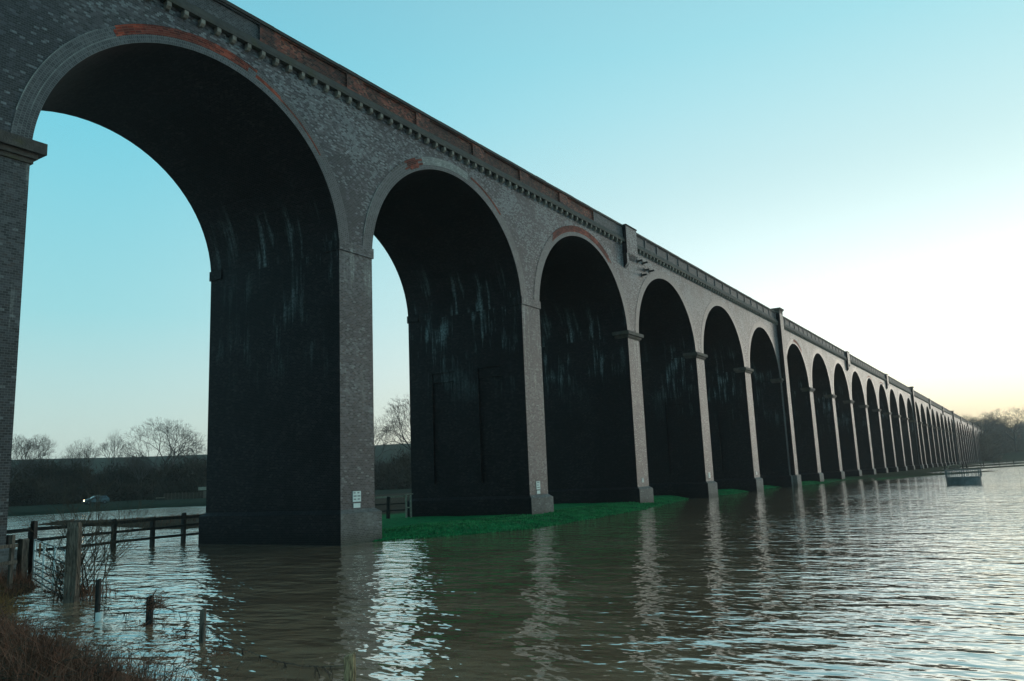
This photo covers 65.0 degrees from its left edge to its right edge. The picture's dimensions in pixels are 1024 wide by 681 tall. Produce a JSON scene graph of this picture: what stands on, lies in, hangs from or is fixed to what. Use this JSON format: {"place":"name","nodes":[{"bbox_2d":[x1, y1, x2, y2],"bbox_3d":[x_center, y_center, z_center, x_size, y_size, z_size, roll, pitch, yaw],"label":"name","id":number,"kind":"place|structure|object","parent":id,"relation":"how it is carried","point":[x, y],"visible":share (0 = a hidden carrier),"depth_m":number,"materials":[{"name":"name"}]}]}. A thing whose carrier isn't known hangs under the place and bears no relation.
{"place":"outdoors","nodes":[
{"label":"outdoors","id":0,"kind":"place"},
{"bbox_2d":[0,443,1023,680],"bbox_3d":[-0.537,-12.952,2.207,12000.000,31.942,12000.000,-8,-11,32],"label":"ground","id":1,"kind":"structure","parent":0,"point":[397,519],"depth_m":108.34,"materials":[{"name":"green plant"}]},
{"bbox_2d":[6,535,9,544],"bbox_3d":[-13.902,6.089,22.183,0.232,1.428,0.243,-5,-10,16],"label":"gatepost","id":2,"kind":"object","parent":1,"relation":"on","point":[7,539],"visible":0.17,"depth_m":22.16,"materials":[{"name":"brown wood"}]},
{"bbox_2d":[0,535,17,587],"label":"broken rail fence","id":3,"kind":"object","parent":1,"relation":"on","point":[11,561],"visible":0.84,"depth_m":19.89,"materials":[{"name":"brown wood"}]},
{"bbox_2d":[16,538,28,577],"bbox_3d":[-13.731,6.214,22.550,0.203,1.292,0.200,-6,-10,19],"label":"gatepost","id":4,"kind":"object","parent":1,"relation":"on","point":[23,548],"visible":0.66,"depth_m":22.52,"materials":[{"name":"brown wood"}]},
{"bbox_2d":[0,583,46,616],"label":"dead reeds","id":5,"kind":"object","parent":1,"relation":"on","point":[5,609],"visible":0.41,"depth_m":16.52,"materials":[{"name":"brown plant"}]},
{"bbox_2d":[10,438,52,480],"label":"bare tree","id":6,"kind":"object","parent":1,"relation":"on","point":[29,460],"visible":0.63,"depth_m":170.89,"materials":[{"name":"brown plant"}]},
{"bbox_2d":[27,521,37,579],"bbox_3d":[-13.724,6.106,23.027,0.139,1.864,0.137,-5,-10,15],"label":"gatepost","id":7,"kind":"object","parent":1,"relation":"on","point":[34,527],"visible":0.66,"depth_m":23.02,"materials":[{"name":"wood"}]},
{"bbox_2d":[11,433,55,477],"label":"bare tree","id":8,"kind":"object","parent":1,"relation":"on","point":[33,446],"visible":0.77,"depth_m":174.46,"materials":[{"name":"brown plant"}]},
{"bbox_2d":[32,539,65,596],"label":"field gate","id":9,"kind":"structure","parent":1,"relation":"on","point":[42,564],"depth_m":21.18,"materials":[{"name":"white paint"}]},
{"bbox_2d":[63,522,81,602],"bbox_3d":[-9.793,5.235,17.911,0.268,2.342,0.303,0,-10,-13],"label":"gatepost","id":10,"kind":"object","parent":1,"relation":"on","point":[74,538],"visible":0.75,"depth_m":17.86,"materials":[{"name":"grey wood"}]},
{"bbox_2d":[57,440,90,472],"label":"bare tree","id":11,"kind":"object","parent":1,"relation":"on","point":[74,459],"visible":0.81,"depth_m":187.69,"materials":[{"name":"brown plant"}]},
{"bbox_2d":[69,437,100,473],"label":"bare tree","id":12,"kind":"object","parent":1,"relation":"on","point":[90,448],"visible":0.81,"depth_m":289.17,"materials":[{"name":"brown plant"}]},
{"bbox_2d":[82,496,109,504],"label":"parked car","id":13,"kind":"object","parent":1,"relation":"on","point":[104,499],"visible":0.95,"depth_m":139.60,"materials":[{"name":"silver metal"}]},
{"bbox_2d":[7,513,202,558],"bbox_3d":[-17.178,8.222,32.154,0.570,2.041,17.008,-6,-10,20],"label":"post and rail fence","id":14,"kind":"object","parent":1,"relation":"on","point":[183,517],"visible":0.45,"depth_m":35.03,"materials":[{"name":"brown wood"}]},
{"bbox_2d":[99,430,126,471],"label":"bare tree","id":15,"kind":"object","parent":1,"relation":"on","point":[118,443],"visible":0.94,"depth_m":320.69,"materials":[{"name":"brown plant"}]},
{"bbox_2d":[28,512,205,526],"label":"reed bank","id":16,"kind":"structure","parent":1,"relation":"on","point":[136,518],"depth_m":66.00,"materials":[{"name":"brown plant"}]},
{"bbox_2d":[0,560,246,680],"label":"dead stems","id":17,"kind":"object","parent":1,"relation":"on","point":[98,662],"visible":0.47,"depth_m":8.13,"materials":[{"name":"brown plant"}]},
{"bbox_2d":[110,447,139,467],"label":"bare tree","id":18,"kind":"object","parent":1,"relation":"on","point":[125,457],"visible":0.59,"depth_m":268.19,"materials":[{"name":"brown plant"}]},
{"bbox_2d":[125,449,153,480],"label":"bare tree","id":19,"kind":"object","parent":1,"relation":"on","point":[139,466],"visible":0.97,"depth_m":177.28,"materials":[{"name":"brown plant"}]},
{"bbox_2d":[115,416,206,490],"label":"bare tree","id":20,"kind":"object","parent":1,"relation":"on","point":[171,437],"visible":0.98,"depth_m":182.19,"materials":[{"name":"brown plant"}]},
{"bbox_2d":[152,441,206,468],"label":"bare tree","id":21,"kind":"object","parent":1,"relation":"on","point":[180,454],"visible":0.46,"depth_m":259.51,"materials":[{"name":"brown plant"}]},
{"bbox_2d":[167,492,202,499],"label":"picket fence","id":22,"kind":"object","parent":1,"relation":"on","point":[171,496],"visible":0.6,"depth_m":156.76,"materials":[{"name":"brown wood"}]},
{"bbox_2d":[198,487,205,497],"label":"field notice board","id":23,"kind":"object","parent":1,"relation":"on","point":[204,492],"visible":0.43,"depth_m":156.21,"materials":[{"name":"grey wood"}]},
{"bbox_2d":[0,556,410,680],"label":"dead bracken","id":24,"kind":"object","parent":1,"relation":"on","point":[65,668],"visible":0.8,"depth_m":8.27,"materials":[{"name":"brown plant"}]},
{"bbox_2d":[8,446,411,505],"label":"hedgerow","id":25,"kind":"object","parent":1,"relation":"on","point":[188,477],"visible":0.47,"depth_m":172.37,"materials":[{"name":"plant"}]},
{"bbox_2d":[374,418,405,461],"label":"bare tree","id":26,"kind":"object","parent":1,"relation":"on","point":[383,433],"visible":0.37,"depth_m":324.32,"materials":[{"name":"brown plant"}]},
{"bbox_2d":[374,394,410,455],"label":"bare tree","id":27,"kind":"object","parent":1,"relation":"on","point":[399,426],"visible":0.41,"depth_m":146.66,"materials":[{"name":"brown plant"}]},
{"bbox_2d":[375,493,412,518],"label":"stile fence","id":28,"kind":"object","parent":1,"relation":"on","point":[387,510],"visible":0.59,"depth_m":46.71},
{"bbox_2d":[0,0,986,578],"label":"railway viaduct","id":29,"kind":"object","parent":1,"relation":"on","point":[566,348],"visible":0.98,"depth_m":41.59,"materials":[{"name":"brick"}]},
{"bbox_2d":[373,481,832,541],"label":"bank grass","id":30,"kind":"structure","parent":1,"relation":"on","point":[516,518],"depth_m":40.13,"materials":[{"name":"green plant"}]},
{"bbox_2d":[964,416,990,434],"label":"bare tree","id":31,"kind":"object","parent":1,"relation":"on","point":[978,423],"visible":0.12,"depth_m":536.78,"materials":[{"name":"brown plant"}]},
{"bbox_2d":[956,411,1007,434],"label":"bare tree","id":32,"kind":"object","parent":1,"relation":"on","point":[989,418],"visible":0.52,"depth_m":515.31,"materials":[{"name":"brown plant"}]},
{"bbox_2d":[968,412,1023,460],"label":"distant wood","id":33,"kind":"object","parent":1,"relation":"on","point":[993,446],"visible":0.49,"depth_m":552.78,"materials":[{"name":"plant"}]},
{"bbox_2d":[979,417,1019,436],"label":"bare tree","id":34,"kind":"object","parent":1,"relation":"on","point":[1000,425],"visible":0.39,"depth_m":558.07,"materials":[{"name":"brown plant"}]},
{"bbox_2d":[982,406,1023,452],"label":"bare tree","id":35,"kind":"object","parent":1,"relation":"on","point":[1006,419],"visible":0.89,"depth_m":546.88,"materials":[{"name":"brown plant"}]},
{"bbox_2d":[1,461,1023,680],"bbox_3d":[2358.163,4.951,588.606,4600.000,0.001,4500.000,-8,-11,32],"label":"water","id":36,"kind":"structure","parent":0,"point":[920,578],"depth_m":15.93,"materials":[{"name":"grey liquid"}]},
{"bbox_2d":[35,585,61,593],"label":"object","id":37,"kind":"object","parent":36,"relation":"on","point":[43,590],"visible":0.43,"depth_m":19.67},
{"bbox_2d":[35,554,63,590],"bbox_3d":[-11.284,5.780,20.021,1.376,0.942,0.925,-8,-11,32],"label":"bush","id":38,"kind":"object","parent":36,"relation":"on","point":[51,573],"visible":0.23,"depth_m":19.93,"materials":[{"name":"brown plant"}]},
{"bbox_2d":[7,460,155,600],"bbox_3d":[-9.753,4.404,18.732,3.046,3.369,2.772,-8,-11,32],"label":"bare shrub","id":39,"kind":"object","parent":36,"relation":"in","point":[84,591],"visible":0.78,"depth_m":18.46,"materials":[{"name":"brown plant"}]},
{"bbox_2d":[94,578,101,619],"bbox_3d":[-7.839,5.095,15.213,0.111,1.153,0.108,-8,-11,32],"label":"fence post","id":40,"kind":"object","parent":36,"relation":"in","point":[97,595],"visible":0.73,"depth_m":15.22,"materials":[{"name":"brown wood"}]},
{"bbox_2d":[95,612,103,620],"bbox_3d":[-7.760,5.212,15.122,0.136,0.185,0.136,-8,-11,32],"label":"plastic tube","id":41,"kind":"object","parent":40,"relation":"attached to","point":[98,616],"visible":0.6,"depth_m":15.07,"materials":[{"name":"white paint"}]},
{"bbox_2d":[99,604,143,621],"bbox_3d":[-7.165,5.040,14.778,1.664,0.346,0.163,-8,-11,32],"label":"barbed wire","id":42,"kind":"object","parent":40,"relation":"attached to","point":[118,611],"visible":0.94,"depth_m":14.89,"materials":[{"name":"grey metal"}]},
{"bbox_2d":[123,618,167,627],"bbox_3d":[-6.477,5.021,14.354,0.818,0.141,0.885,-4,-10,7],"label":"flood debris","id":43,"kind":"object","parent":36,"relation":"on","point":[143,622],"visible":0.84,"depth_m":14.26,"materials":[{"name":"brown plant"}]},
{"bbox_2d":[145,595,153,624],"bbox_3d":[-6.455,5.007,14.325,0.117,0.915,0.134,-8,-11,32],"label":"fence post","id":44,"kind":"object","parent":36,"relation":"in","point":[149,617],"visible":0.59,"depth_m":14.31,"materials":[{"name":"brown wood"}]},
{"bbox_2d":[100,584,144,607],"bbox_3d":[-7.178,4.706,14.815,1.642,0.423,0.149,-8,-11,32],"label":"barbed wire","id":45,"kind":"object","parent":44,"relation":"attached to","point":[126,594],"visible":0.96,"depth_m":14.69,"materials":[{"name":"grey metal"}]},
{"bbox_2d":[131,586,175,622],"bbox_3d":[-6.336,4.734,14.349,0.814,0.694,0.679,-8,-11,32],"label":"flood debris","id":46,"kind":"object","parent":44,"relation":"attached to","point":[158,601],"visible":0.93,"depth_m":14.36,"materials":[{"name":"brown plant"}]},
{"bbox_2d":[91,622,215,651],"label":"floating stalks","id":47,"kind":"object","parent":36,"relation":"on","point":[181,630],"visible":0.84,"depth_m":13.14,"materials":[{"name":"brown plant"}]},
{"bbox_2d":[123,635,248,664],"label":"floating stalks","id":48,"kind":"object","parent":36,"relation":"on","point":[216,650],"visible":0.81,"depth_m":11.63,"materials":[{"name":"brown plant"}]},
{"bbox_2d":[198,608,206,642],"bbox_3d":[-4.805,4.624,12.474,0.104,0.913,0.114,-8,-11,32],"label":"fence post","id":49,"kind":"object","parent":36,"relation":"in","point":[202,630],"visible":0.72,"depth_m":12.48,"materials":[{"name":"brown wood"}]},
{"bbox_2d":[149,601,199,625],"bbox_3d":[-5.653,4.573,13.438,0.185,0.292,2.515,6,-13,-40],"label":"barbed wire","id":50,"kind":"object","parent":49,"relation":"attached to","point":[176,612],"visible":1,"depth_m":13.29,"materials":[{"name":"grey metal"}]},
{"bbox_2d":[147,619,206,642],"bbox_3d":[-5.631,4.850,13.383,0.183,0.278,2.526,6,-13,-41],"label":"barbed wire","id":51,"kind":"object","parent":49,"relation":"attached to","point":[163,626],"visible":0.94,"depth_m":13.36,"materials":[{"name":"grey metal"}]},
{"bbox_2d":[204,624,343,678],"bbox_3d":[-3.348,4.262,10.902,0.191,0.436,4.353,6,-13,-42],"label":"barbed wire","id":52,"kind":"object","parent":49,"relation":"attached to","point":[260,658],"visible":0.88,"depth_m":10.70,"materials":[{"name":"grey metal"}]},
{"bbox_2d":[344,652,355,680],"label":"fence post","id":53,"kind":"object","parent":36,"relation":"in","point":[350,667],"visible":1,"depth_m":9.29,"materials":[{"name":"wood"}]},
{"bbox_2d":[944,468,981,484],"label":"cattle feeder","id":54,"kind":"object","parent":36,"relation":"in","point":[964,480],"visible":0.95,"depth_m":73.78,"materials":[{"name":"metal"}]},
{"bbox_2d":[11,0,1023,459],"label":"sky","id":55,"kind":"structure","parent":0,"point":[853,169],"materials":[{"name":"blue"}]}
]}

